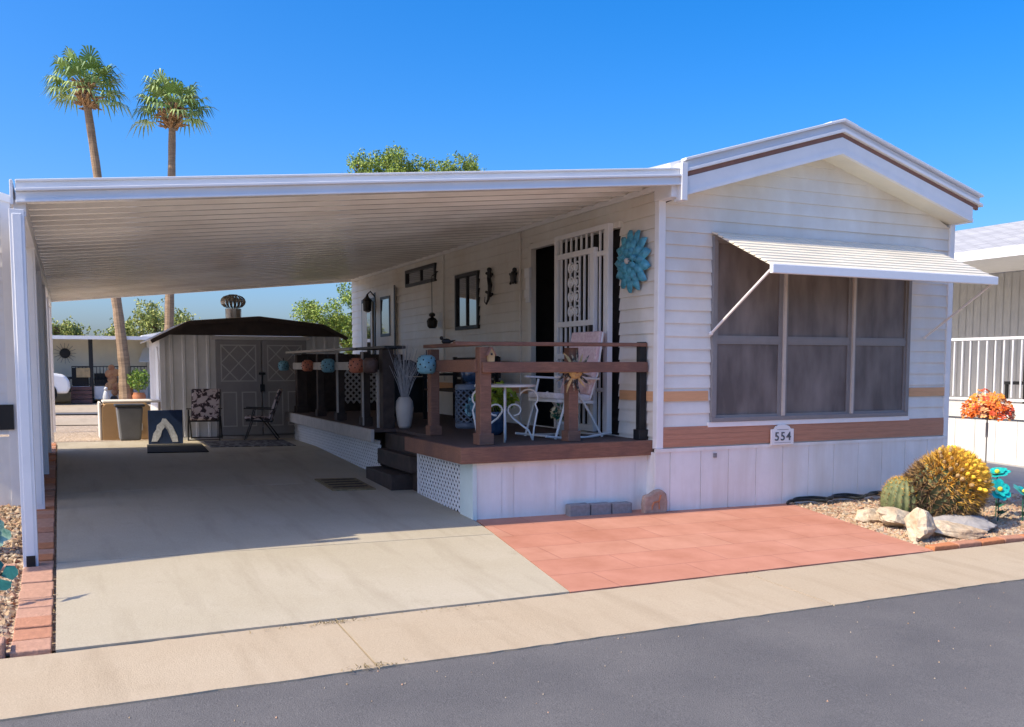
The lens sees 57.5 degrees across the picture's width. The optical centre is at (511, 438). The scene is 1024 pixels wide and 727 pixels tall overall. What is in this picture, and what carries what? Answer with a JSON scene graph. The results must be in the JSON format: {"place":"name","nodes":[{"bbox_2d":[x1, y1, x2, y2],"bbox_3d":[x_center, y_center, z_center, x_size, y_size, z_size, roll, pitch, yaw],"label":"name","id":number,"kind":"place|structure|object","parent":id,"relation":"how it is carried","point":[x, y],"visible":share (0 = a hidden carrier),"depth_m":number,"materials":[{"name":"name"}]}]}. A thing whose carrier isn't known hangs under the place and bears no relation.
{"place":"outdoors","nodes":[
{"label":"outdoors","id":0,"kind":"place"},
{"bbox_2d":[0,569,22,647],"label":"gravel","id":1,"kind":"structure","parent":0,"point":[7,604],"depth_m":5.52,"materials":[{"name":"gravel"}]},
{"bbox_2d":[0,519,17,589],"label":"flower stake","id":2,"kind":"object","parent":1,"relation":"on","point":[10,572],"visible":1,"depth_m":5.50,"materials":[{"name":"teal paint"}]},
{"bbox_2d":[56,418,97,424],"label":"lane","id":3,"kind":"structure","parent":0,"point":[76,421],"depth_m":19.51,"materials":[{"name":"concrete"}]},
{"bbox_2d":[55,402,150,412],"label":"drive","id":4,"kind":"structure","parent":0,"point":[73,407],"depth_m":26.32,"materials":[{"name":"concrete"}]},
{"bbox_2d":[54,373,71,398],"bbox_3d":[-15.410,-1.767,27.646,4.245,1.548,2.020,-2,5,-25],"label":"parked car","id":5,"kind":"object","parent":4,"relation":"on","point":[61,383],"visible":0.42,"depth_m":27.69,"materials":[{"name":"white metal"}]},
{"bbox_2d":[43,45,133,398],"bbox_3d":[-12.820,-6.414,28.496,2.783,10.714,2.861,-2,5,-25],"label":"palm tree","id":6,"kind":"object","parent":4,"relation":"on","point":[83,92],"visible":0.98,"depth_m":28.22,"materials":[{"name":"green plant"}]},
{"bbox_2d":[52,335,151,402],"bbox_3d":[-16.979,-2.240,30.393,9.850,2.070,6.440,-2,5,-25],"label":"home","id":7,"kind":"object","parent":4,"relation":"on","point":[96,354],"visible":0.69,"depth_m":29.94,"materials":[{"name":"metal"}]},
{"bbox_2d":[54,343,74,363],"bbox_3d":[-14.275,-2.713,29.800,0.660,0.660,0.060,-2,5,-25],"label":"sunburst clock","id":8,"kind":"object","parent":7,"relation":"attached to","point":[64,352],"visible":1,"depth_m":29.78,"materials":[{"name":"black paint"}]},
{"bbox_2d":[72,368,88,385],"bbox_3d":[-13.587,-1.935,29.388,0.460,0.570,0.400,-2,5,-25],"label":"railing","id":9,"kind":"object","parent":7,"relation":"on","point":[83,381],"visible":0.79,"depth_m":29.19,"materials":[{"name":"metal"}]},
{"bbox_2d":[76,367,89,376],"bbox_3d":[-13.476,-2.075,29.319,0.390,0.320,0.560,-2,5,-25],"label":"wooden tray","id":10,"kind":"object","parent":7,"relation":"attached to","point":[83,372],"visible":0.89,"depth_m":29.07,"materials":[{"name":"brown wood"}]},
{"bbox_2d":[94,373,106,385],"bbox_3d":[-13.077,-1.871,29.719,0.400,0.390,0.450,-2,5,-25],"label":"lounge chair","id":11,"kind":"object","parent":7,"relation":"on","point":[97,381],"visible":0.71,"depth_m":29.79,"materials":[{"name":"black paint"}]},
{"bbox_2d":[105,365,118,394],"bbox_3d":[-12.597,-1.835,29.445,0.470,0.980,0.060,-2,5,-25],"label":"cactus","id":12,"kind":"object","parent":7,"relation":"attached to","point":[111,374],"visible":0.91,"depth_m":29.42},
{"bbox_2d":[126,368,149,398],"bbox_3d":[-11.638,-1.651,29.116,0.710,1.082,0.586,-2,5,-25],"label":"potted plant","id":13,"kind":"object","parent":4,"relation":"on","point":[137,384],"visible":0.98,"depth_m":29.00,"materials":[{"name":"plant"}]},
{"bbox_2d":[126,68,218,330],"bbox_3d":[-10.599,-6.282,29.508,2.882,10.290,2.591,-2,5,-25],"label":"palm tree","id":14,"kind":"object","parent":4,"relation":"on","point":[176,110],"visible":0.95,"depth_m":29.11,"materials":[{"name":"green plant"}]},
{"bbox_2d":[57,438,329,451],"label":"driveway","id":15,"kind":"structure","parent":0,"point":[99,446],"depth_m":13.55,"materials":[{"name":"concrete"}]},
{"bbox_2d":[148,410,182,443],"bbox_3d":[-5.126,-0.166,13.810,0.480,0.500,0.064,-2,5,-19],"label":"painted board","id":16,"kind":"object","parent":15,"relation":"on","point":[165,426],"visible":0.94,"depth_m":13.78,"materials":[{"name":"wood"}]},
{"bbox_2d":[147,444,208,452],"bbox_3d":[-4.717,0.140,13.110,0.781,0.038,1.183,-2,5,-22],"label":"rubber mat","id":17,"kind":"object","parent":15,"relation":"on","point":[169,448],"visible":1,"depth_m":13.00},
{"bbox_2d":[186,389,222,440],"bbox_3d":[-4.846,-0.374,14.738,0.503,0.801,0.591,-1,5,-13],"label":"patio chair","id":18,"kind":"object","parent":15,"relation":"on","point":[205,405],"visible":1,"depth_m":14.87,"materials":[{"name":"black paint"}]},
{"bbox_2d":[204,439,295,446],"bbox_3d":[-3.966,0.075,14.056,1.201,0.026,1.201,-2,5,-23],"label":"patterned rug","id":19,"kind":"object","parent":15,"relation":"on","point":[243,443],"visible":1,"depth_m":13.96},
{"bbox_2d":[243,389,282,439],"bbox_3d":[-3.946,-0.381,14.827,0.591,0.801,0.503,-1,5,-11],"label":"patio chair","id":20,"kind":"object","parent":19,"relation":"on","point":[251,418],"visible":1,"depth_m":14.64,"materials":[{"name":"black paint"}]},
{"bbox_2d":[57,446,373,492],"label":"driveway","id":21,"kind":"structure","parent":0,"point":[95,471],"depth_m":11.18,"materials":[{"name":"concrete"}]},
{"bbox_2d":[56,481,493,563],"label":"driveway","id":22,"kind":"structure","parent":0,"point":[101,525],"depth_m":8.21,"materials":[{"name":"concrete"}]},
{"bbox_2d":[314,478,375,490],"bbox_3d":[-1.844,0.504,10.269,0.460,0.051,0.850,-2,5,-25],"label":"door mat","id":23,"kind":"object","parent":22,"relation":"on","point":[340,484],"depth_m":10.21,"materials":[{"name":"rubber"}]},
{"bbox_2d":[56,534,568,652],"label":"driveway","id":24,"kind":"structure","parent":0,"point":[110,602],"depth_m":6.08,"materials":[{"name":"concrete"}]},
{"bbox_2d":[0,580,1023,726],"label":"road","id":25,"kind":"structure","parent":0,"point":[796,669],"depth_m":4.56,"materials":[{"name":"asphalt"}]},
{"bbox_2d":[0,621,377,721],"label":"gutter","id":26,"kind":"object","parent":25,"relation":"on","point":[57,683],"visible":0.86,"depth_m":4.59,"materials":[{"name":"concrete"}]},
{"bbox_2d":[337,573,832,668],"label":"sidewalk","id":27,"kind":"structure","parent":25,"relation":"on","point":[425,636],"depth_m":5.59,"materials":[{"name":"concrete"}]},
{"bbox_2d":[747,542,1023,605],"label":"sidewalk","id":28,"kind":"structure","parent":25,"relation":"on","point":[847,583],"depth_m":6.90,"materials":[{"name":"concrete"}]},
{"bbox_2d":[6,401,1017,657],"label":"ground","id":29,"kind":"structure","parent":0,"point":[96,417],"depth_m":21.98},
{"bbox_2d":[0,637,5,658],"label":"kerb block","id":30,"kind":"structure","parent":29,"relation":"on","point":[2,647],"depth_m":4.68,"materials":[{"name":"red brick"}]},
{"bbox_2d":[0,192,20,506],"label":"neighbour home","id":31,"kind":"object","parent":29,"relation":"on","point":[9,476],"visible":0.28,"depth_m":8.56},
{"bbox_2d":[0,444,57,655],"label":"gravel bed","id":32,"kind":"object","parent":29,"relation":"on","point":[12,621],"visible":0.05,"depth_m":6.04,"materials":[{"name":"gravel"}]},
{"bbox_2d":[0,504,22,568],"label":"gravel","id":33,"kind":"structure","parent":32,"relation":"on","point":[11,520],"depth_m":7.45,"materials":[{"name":"gravel"}]},
{"bbox_2d":[12,627,52,641],"bbox_3d":[-2.571,1.077,5.009,0.187,0.070,0.190,-2,5,-25],"label":"edging brick","id":34,"kind":"object","parent":32,"relation":"on","point":[32,634],"visible":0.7,"depth_m":5.00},
{"bbox_2d":[14,615,52,630],"bbox_3d":[-2.659,1.051,5.189,0.186,0.078,0.190,-2,5,-25],"label":"edging brick","id":35,"kind":"object","parent":32,"relation":"on","point":[33,622],"visible":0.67,"depth_m":5.16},
{"bbox_2d":[15,606,52,618],"bbox_3d":[-2.748,1.032,5.370,0.186,0.074,0.190,-2,5,-25],"label":"edging brick","id":36,"kind":"object","parent":32,"relation":"on","point":[33,612],"visible":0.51,"depth_m":5.36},
{"bbox_2d":[18,588,52,604],"bbox_3d":[-2.923,0.987,5.731,0.184,0.078,0.190,-2,5,-25],"label":"edging brick","id":37,"kind":"object","parent":32,"relation":"on","point":[31,594],"visible":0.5,"depth_m":5.72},
{"bbox_2d":[18,597,53,609],"bbox_3d":[-2.830,1.008,5.553,0.185,0.077,0.190,-2,5,-25],"label":"edging brick","id":38,"kind":"object","parent":32,"relation":"on","point":[36,602],"visible":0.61,"depth_m":5.54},
{"bbox_2d":[21,573,52,586],"bbox_3d":[-3.098,0.944,6.094,0.183,0.078,0.190,-2,5,-25],"label":"edging brick","id":39,"kind":"object","parent":32,"relation":"on","point":[35,578],"visible":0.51,"depth_m":6.07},
{"bbox_2d":[21,582,53,593],"bbox_3d":[-3.006,0.969,5.915,0.184,0.071,0.190,-2,5,-25],"label":"edging brick","id":40,"kind":"object","parent":32,"relation":"on","point":[37,586],"visible":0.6,"depth_m":5.91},
{"bbox_2d":[22,567,52,575],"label":"edging brick","id":41,"kind":"object","parent":32,"relation":"on","point":[41,570],"visible":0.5,"depth_m":6.26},
{"bbox_2d":[8,167,681,568],"bbox_3d":[-3.255,-1.180,12.564,5.576,3.272,11.392,-2,5,-25],"label":"carport","id":42,"kind":"object","parent":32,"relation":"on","point":[88,239],"visible":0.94,"depth_m":8.86,"materials":[{"name":"metal"}]},
{"bbox_2d":[10,638,51,657],"bbox_3d":[-2.485,1.098,4.827,0.187,0.070,0.190,-2,5,-25],"label":"edging brick","id":43,"kind":"object","parent":29,"relation":"on","point":[33,647],"visible":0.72,"depth_m":4.78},
{"bbox_2d":[0,425,148,443],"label":"gravel yard","id":44,"kind":"structure","parent":29,"relation":"on","point":[76,433],"depth_m":15.74,"materials":[{"name":"gravel"}]},
{"bbox_2d":[97,399,159,439],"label":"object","id":45,"kind":"object","parent":44,"relation":"on","point":[107,424],"visible":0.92,"depth_m":14.82,"materials":[{"name":"wood"}]},
{"bbox_2d":[114,403,144,440],"bbox_3d":[-5.923,-0.251,14.459,0.430,0.560,0.430,-2,5,-25],"label":"trash bin","id":46,"kind":"object","parent":44,"relation":"on","point":[129,418],"visible":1,"depth_m":14.30,"materials":[{"name":"plastic"}]},
{"bbox_2d":[52,315,98,335],"bbox_3d":[-18.761,-3.319,37.062,4.618,3.340,2.194,-2,5,-25],"label":"broadleaf tree","id":47,"kind":"object","parent":29,"relation":"on","point":[68,327],"visible":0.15,"depth_m":37.23,"materials":[{"name":"green plant"}]},
{"bbox_2d":[94,298,199,335],"bbox_3d":[-14.630,-3.720,37.932,4.530,3.989,2.539,-2,5,-25],"label":"broadleaf tree","id":48,"kind":"object","parent":29,"relation":"on","point":[152,321],"visible":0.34,"depth_m":37.35,"materials":[{"name":"green plant"}]},
{"bbox_2d":[139,332,302,398],"bbox_3d":[-10.671,-2.733,33.867,5.750,2.515,6.720,-2,5,-25],"label":"home","id":49,"kind":"object","parent":29,"relation":"on","point":[144,356],"visible":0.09,"depth_m":30.44,"materials":[{"name":"white"}]},
{"bbox_2d":[140,294,347,436],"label":"garden shed","id":50,"kind":"structure","parent":29,"relation":"on","point":[238,365],"depth_m":15.52,"materials":[{"name":"metal"}]},
{"bbox_2d":[215,340,262,435],"bbox_3d":[-4.545,-0.843,15.541,0.735,1.583,0.040,-2,5,-25],"label":"door","id":51,"kind":"structure","parent":50,"relation":"in","point":[237,362],"depth_m":15.53,"materials":[{"name":"wood"}]},
{"bbox_2d":[262,340,307,433],"bbox_3d":[-3.858,-0.868,15.866,0.745,1.583,0.040,-2,5,-25],"label":"door","id":52,"kind":"structure","parent":50,"relation":"in","point":[273,351],"depth_m":15.81,"materials":[{"name":"wood"}]},
{"bbox_2d":[183,427,306,439],"bbox_3d":[-4.629,-0.058,16.619,3.350,0.146,3.144,-2,5,-25],"label":"shed pad","id":53,"kind":"object","parent":29,"relation":"on","point":[289,435],"visible":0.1,"depth_m":15.51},
{"bbox_2d":[290,282,352,353],"bbox_3d":[-3.750,-2.844,25.357,4.399,4.157,2.433,-3,6,-37],"label":"broadleaf tree","id":54,"kind":"object","parent":29,"relation":"on","point":[337,323],"visible":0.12,"depth_m":24.56,"materials":[{"name":"green plant"}]},
{"bbox_2d":[346,141,486,172],"bbox_3d":[-2.869,-5.029,29.024,4.805,8.023,2.886,-2,5,-25],"label":"broadleaf tree","id":55,"kind":"object","parent":29,"relation":"on","point":[389,161],"visible":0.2,"depth_m":28.19,"materials":[{"name":"green plant"}]},
{"bbox_2d":[286,341,652,521],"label":"porch deck","id":56,"kind":"structure","parent":29,"relation":"on","point":[481,471],"depth_m":9.17,"materials":[{"name":"brown wood"}]},
{"bbox_2d":[301,357,312,370],"bbox_3d":[-2.995,-1.085,13.677,0.186,0.208,0.185,-2,5,-25],"label":"lantern","id":57,"kind":"object","parent":56,"relation":"attached to","point":[307,364],"visible":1,"depth_m":13.62,"materials":[{"name":"orange"}]},
{"bbox_2d":[320,359,334,371],"bbox_3d":[-2.481,-1.005,12.596,0.206,0.233,0.204,-2,5,-25],"label":"lantern","id":58,"kind":"object","parent":56,"relation":"attached to","point":[327,365],"visible":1,"depth_m":12.53,"materials":[{"name":"blue"}]},
{"bbox_2d":[348,354,362,372],"bbox_3d":[-1.894,-0.910,11.362,0.206,0.233,0.204,-2,5,-25],"label":"lantern","id":59,"kind":"object","parent":56,"relation":"attached to","point":[355,365],"visible":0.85,"depth_m":11.29,"materials":[{"name":"orange"}]},
{"bbox_2d":[363,358,377,372],"bbox_3d":[-1.665,-0.853,10.966,0.180,0.180,0.175,-2,5,-25],"label":"lantern","id":60,"kind":"object","parent":56,"relation":"attached to","point":[370,365],"visible":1,"depth_m":10.90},
{"bbox_2d":[388,344,425,427],"bbox_3d":[-1.243,-0.621,11.070,0.454,1.000,0.519,-1,4,-8],"label":"floor vase","id":61,"kind":"object","parent":56,"relation":"on","point":[404,409],"visible":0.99,"depth_m":11.02,"materials":[{"name":"ceramic"}]},
{"bbox_2d":[394,360,426,416],"bbox_3d":[-1.596,-0.705,13.319,0.469,0.820,1.224,-2,5,-25],"label":"barbecue grill","id":62,"kind":"object","parent":56,"relation":"on","point":[416,394],"visible":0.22,"depth_m":13.09,"materials":[{"name":"black paint"}]},
{"bbox_2d":[416,350,435,373],"bbox_3d":[-0.879,-0.785,9.600,0.216,0.245,0.214,-2,5,-25],"label":"lantern","id":63,"kind":"object","parent":56,"relation":"attached to","point":[426,363],"visible":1,"depth_m":9.53,"materials":[{"name":"blue paint"}]},
{"bbox_2d":[421,356,500,418],"bbox_3d":[-0.705,-0.655,12.415,0.530,0.860,1.500,-2,5,-25],"label":"porch bench","id":64,"kind":"object","parent":56,"relation":"on","point":[495,376],"visible":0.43,"depth_m":12.93,"materials":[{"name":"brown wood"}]},
{"bbox_2d":[455,384,475,428],"bbox_3d":[-0.513,-0.384,11.106,0.332,0.520,0.332,-2,5,-25],"label":"garden stool","id":65,"kind":"object","parent":56,"relation":"on","point":[463,393],"visible":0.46,"depth_m":10.98,"materials":[{"name":"blue ceramic"}]},
{"bbox_2d":[461,372,474,383],"bbox_3d":[-0.495,-0.763,11.085,0.230,0.240,0.230,-2,5,-25],"label":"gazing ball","id":66,"kind":"object","parent":65,"relation":"on","point":[468,377],"visible":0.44,"depth_m":11.00,"materials":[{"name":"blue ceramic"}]},
{"bbox_2d":[464,380,519,434],"bbox_3d":[-0.224,-0.331,10.003,0.643,0.586,0.430,-2,5,-25],"label":"potted plant","id":67,"kind":"object","parent":56,"relation":"on","point":[497,426],"visible":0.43,"depth_m":9.91,"materials":[{"name":"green plant"}]},
{"bbox_2d":[471,384,538,442],"bbox_3d":[-0.069,-0.254,9.240,0.610,0.557,0.610,-2,5,-25],"label":"bistro table","id":68,"kind":"object","parent":56,"relation":"on","point":[509,406],"visible":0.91,"depth_m":9.22,"materials":[{"name":"white metal"}]},
{"bbox_2d":[550,403,563,436],"bbox_3d":[0.526,-0.183,9.536,0.299,0.361,0.249,-1,5,-12],"label":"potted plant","id":69,"kind":"object","parent":56,"relation":"on","point":[554,412],"visible":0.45,"depth_m":9.48,"materials":[{"name":"green plant"}]},
{"bbox_2d":[515,331,611,438],"bbox_3d":[0.536,-0.560,9.715,0.843,1.102,0.585,-3,5,-33],"label":"rocking chair","id":70,"kind":"object","parent":56,"relation":"on","point":[593,353],"visible":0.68,"depth_m":9.65,"materials":[{"name":"white metal"}]},
{"bbox_2d":[557,348,591,392],"bbox_3d":[0.624,-0.647,9.003,0.442,0.441,0.063,-2,5,-25],"label":"sun ornament","id":71,"kind":"object","parent":56,"relation":"attached to","point":[575,377],"visible":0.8,"depth_m":9.01,"materials":[{"name":"gold metal"}]},
{"bbox_2d":[351,118,997,510],"bbox_3d":[1.012,-1.563,14.413,4.380,4.139,11.945,-2,5,-25],"label":"mobile home","id":72,"kind":"object","parent":29,"relation":"on","point":[799,282],"visible":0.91,"depth_m":9.86,"materials":[{"name":"white"}]},
{"bbox_2d":[361,297,375,353],"bbox_3d":[-2.703,-1.889,17.674,0.063,1.490,0.880,-2,5,-25],"label":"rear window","id":73,"kind":"structure","parent":72,"relation":"in","point":[368,318],"depth_m":17.53,"materials":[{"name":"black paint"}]},
{"bbox_2d":[376,285,396,353],"bbox_3d":[-2.248,-1.629,16.706,0.057,2.120,1.130,-2,5,-25],"label":"rear door","id":74,"kind":"structure","parent":72,"relation":"in","point":[386,306],"depth_m":16.57,"materials":[{"name":"white"}]},
{"bbox_2d":[405,263,436,287],"bbox_3d":[-1.474,-2.618,15.033,0.050,0.280,1.410,-2,5,-25],"label":"high window","id":75,"kind":"structure","parent":72,"relation":"in","point":[420,275],"depth_m":14.99,"materials":[{"name":"glass"}]},
{"bbox_2d":[427,271,437,327],"bbox_3d":[-1.224,-2.121,14.275,0.164,0.876,0.164,2,5,20],"label":"wind chime","id":76,"kind":"object","parent":72,"relation":"hanging from","point":[432,321],"visible":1,"depth_m":14.25,"materials":[{"name":"black paint"}]},
{"bbox_2d":[455,270,479,329],"bbox_3d":[-0.638,-1.954,13.318,0.050,0.800,0.850,-2,5,-25],"label":"side window","id":77,"kind":"structure","parent":72,"relation":"in","point":[467,290],"depth_m":13.30,"materials":[{"name":"glass"}]},
{"bbox_2d":[484,267,493,304],"bbox_3d":[-0.316,-2.046,12.547,0.068,0.496,0.275,-2,5,-25],"label":"wall gecko","id":78,"kind":"object","parent":72,"relation":"attached to","point":[488,273],"depth_m":12.49,"materials":[{"name":"black paint"}]},
{"bbox_2d":[524,268,531,302],"bbox_3d":[0.196,-1.875,11.450,0.040,0.420,0.130,-2,5,-25],"label":"wall thermometer","id":79,"kind":"object","parent":72,"relation":"attached to","point":[527,290],"depth_m":11.42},
{"bbox_2d":[528,220,622,433],"bbox_3d":[0.712,-1.205,10.621,0.145,2.230,2.110,-2,5,-25],"label":"doorway","id":80,"kind":"structure","parent":72,"relation":"in","point":[617,224],"depth_m":10.40,"materials":[{"name":"white"}]},
{"bbox_2d":[554,223,612,434],"bbox_3d":[0.726,-1.171,10.247,0.151,2.200,1.190,-2,5,-25],"label":"security door","id":81,"kind":"structure","parent":72,"relation":"in","point":[593,253],"depth_m":10.03,"materials":[{"name":"white paint"}]},
{"bbox_2d":[615,230,650,292],"bbox_3d":[1.171,-1.773,9.340,0.113,0.626,0.622,-2,5,-25],"label":"wall flower","id":82,"kind":"object","parent":72,"relation":"attached to","point":[632,263],"depth_m":9.26,"materials":[{"name":"blue metal"}]},
{"bbox_2d":[770,424,793,444],"bbox_3d":[2.827,-0.038,9.758,0.300,0.213,0.024,-2,5,-25],"label":"house number","id":83,"kind":"object","parent":72,"relation":"attached to","point":[781,434],"visible":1,"depth_m":9.75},
{"bbox_2d":[707,235,911,426],"bbox_3d":[3.223,-1.106,9.900,2.790,1.900,0.075,-2,5,-25],"label":"front window","id":84,"kind":"structure","parent":72,"relation":"in","point":[798,349],"depth_m":9.85,"materials":[{"name":"glass"}]},
{"bbox_2d":[925,542,957,550],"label":"border brick","id":85,"kind":"object","parent":29,"relation":"on","point":[943,546],"visible":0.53,"depth_m":7.83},
{"bbox_2d":[951,540,981,548],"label":"border brick","id":86,"kind":"object","parent":29,"relation":"on","point":[968,543],"visible":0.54,"depth_m":7.97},
{"bbox_2d":[948,221,1023,465],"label":"neighbour home","id":87,"kind":"object","parent":29,"relation":"on","point":[987,343],"visible":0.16,"depth_m":16.20,"materials":[{"name":"white"}]},
{"bbox_2d":[1004,363,1023,403],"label":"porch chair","id":88,"kind":"object","parent":87,"relation":"on","point":[1007,383],"visible":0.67,"depth_m":15.04,"materials":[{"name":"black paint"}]},
{"bbox_2d":[975,537,1003,545],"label":"border brick","id":89,"kind":"object","parent":29,"relation":"on","point":[990,541],"visible":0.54,"depth_m":8.12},
{"bbox_2d":[996,534,1023,543],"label":"border brick","id":90,"kind":"object","parent":29,"relation":"on","point":[1013,538],"visible":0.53,"depth_m":8.25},
{"bbox_2d":[0,0,1023,353],"label":"sky","id":91,"kind":"structure","parent":0,"point":[295,86],"materials":[{"name":"blue"}]},
{"bbox_2d":[477,503,932,592],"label":"patio","id":92,"kind":"structure","parent":0,"point":[575,554],"depth_m":7.77,"materials":[{"name":"concrete"}]},
{"bbox_2d":[52,550,921,671],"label":"dry weeds","id":93,"kind":"object","parent":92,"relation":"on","point":[344,622],"visible":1,"depth_m":5.34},
{"bbox_2d":[565,503,589,516],"bbox_3d":[0.625,0.692,8.877,0.224,0.139,0.100,-2,5,-25],"label":"grey block","id":94,"kind":"object","parent":92,"relation":"on","point":[576,509],"depth_m":8.83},
{"bbox_2d":[589,502,610,514],"bbox_3d":[0.838,0.688,8.978,0.224,0.130,0.100,-2,5,-25],"label":"grey block","id":95,"kind":"object","parent":92,"relation":"on","point":[600,508],"depth_m":8.93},
{"bbox_2d":[609,501,631,513],"bbox_3d":[1.050,0.684,9.079,0.224,0.122,0.100,-2,5,-25],"label":"grey block","id":96,"kind":"object","parent":92,"relation":"on","point":[621,507],"depth_m":9.03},
{"bbox_2d":[641,489,666,513],"bbox_3d":[1.394,0.621,9.119,0.280,0.242,0.083,-2,5,-25],"label":"carved stone","id":97,"kind":"object","parent":92,"relation":"on","point":[654,501],"visible":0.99,"depth_m":9.09,"materials":[{"name":"stone"}]},
{"bbox_2d":[981,460,1023,501],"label":"neighbour slab","id":98,"kind":"structure","parent":0,"point":[1015,475],"depth_m":12.65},
{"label":"gravel bed","id":99,"kind":"structure","parent":0,"visible":0},
{"bbox_2d":[791,493,1023,547],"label":"gravel","id":100,"kind":"structure","parent":99,"relation":"on","point":[1008,522],"depth_m":9.41,"materials":[{"name":"gravel"}]},
{"bbox_2d":[786,491,880,504],"bbox_3d":[3.729,0.630,10.171,1.919,0.064,0.207,-2,5,-25],"label":"garden hose","id":101,"kind":"object","parent":100,"relation":"on","point":[833,496],"visible":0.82,"depth_m":10.05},
{"bbox_2d":[854,507,880,522],"bbox_3d":[3.454,0.752,9.062,0.408,0.152,0.279,-2,5,-25],"label":"garden rock","id":102,"kind":"object","parent":100,"relation":"on","point":[865,515],"visible":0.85,"depth_m":8.97,"materials":[{"name":"stone"}]},
{"bbox_2d":[876,507,909,527],"bbox_3d":[3.668,0.758,8.782,0.548,0.218,0.310,-2,5,-25],"label":"garden rock","id":103,"kind":"object","parent":100,"relation":"on","point":[891,516],"visible":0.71,"depth_m":8.67,"materials":[{"name":"stone"}]},
{"bbox_2d":[878,474,921,511],"bbox_3d":[3.821,0.598,9.103,0.502,0.503,0.500,-2,5,-25],"label":"barrel cactus","id":104,"kind":"object","parent":100,"relation":"on","point":[895,491],"visible":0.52,"depth_m":8.97,"materials":[{"name":"green plant"}]},
{"bbox_2d":[904,507,936,541],"bbox_3d":[3.583,0.770,8.192,0.271,0.326,0.239,-2,5,-25],"label":"garden rock","id":105,"kind":"object","parent":100,"relation":"on","point":[920,524],"visible":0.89,"depth_m":8.12,"materials":[{"name":"stone"}]},
{"bbox_2d":[933,513,996,530],"bbox_3d":[4.208,0.803,8.680,0.680,0.174,0.351,-1,5,-17],"label":"garden rock","id":106,"kind":"object","parent":100,"relation":"on","point":[980,522],"visible":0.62,"depth_m":8.64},
{"bbox_2d":[960,388,1015,511],"bbox_3d":[4.905,0.136,9.648,0.544,1.306,0.488,-2,5,-25],"label":"flower stake","id":107,"kind":"object","parent":100,"relation":"on","point":[988,408],"visible":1,"depth_m":9.50,"materials":[{"name":"metal"}]},
{"bbox_2d":[991,479,1010,520],"bbox_3d":[4.803,0.621,9.190,0.237,0.435,0.149,-2,5,-25],"label":"flower stake","id":108,"kind":"object","parent":100,"relation":"on","point":[1002,492],"visible":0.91,"depth_m":9.18,"materials":[{"name":"green metal"}]},
{"bbox_2d":[902,444,995,516],"bbox_3d":[4.158,0.523,9.024,0.839,0.949,0.928,-2,5,-25],"label":"cactus","id":109,"kind":"object","parent":99,"relation":"on","point":[954,479],"visible":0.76,"depth_m":8.76,"materials":[{"name":"plant"}]},
{"bbox_2d":[934,520,987,539],"bbox_3d":[3.897,0.829,8.361,0.740,0.177,0.176,0,4,-2],"label":"garden rock","id":110,"kind":"object","parent":99,"relation":"on","point":[952,529],"visible":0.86,"depth_m":8.30,"materials":[{"name":"stone"}]},
{"bbox_2d":[989,467,1010,515],"bbox_3d":[4.915,0.556,9.464,0.228,0.514,0.242,-2,5,-25],"label":"flower stake","id":111,"kind":"object","parent":99,"relation":"on","point":[997,472],"visible":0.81,"depth_m":9.43,"materials":[{"name":"green metal"}]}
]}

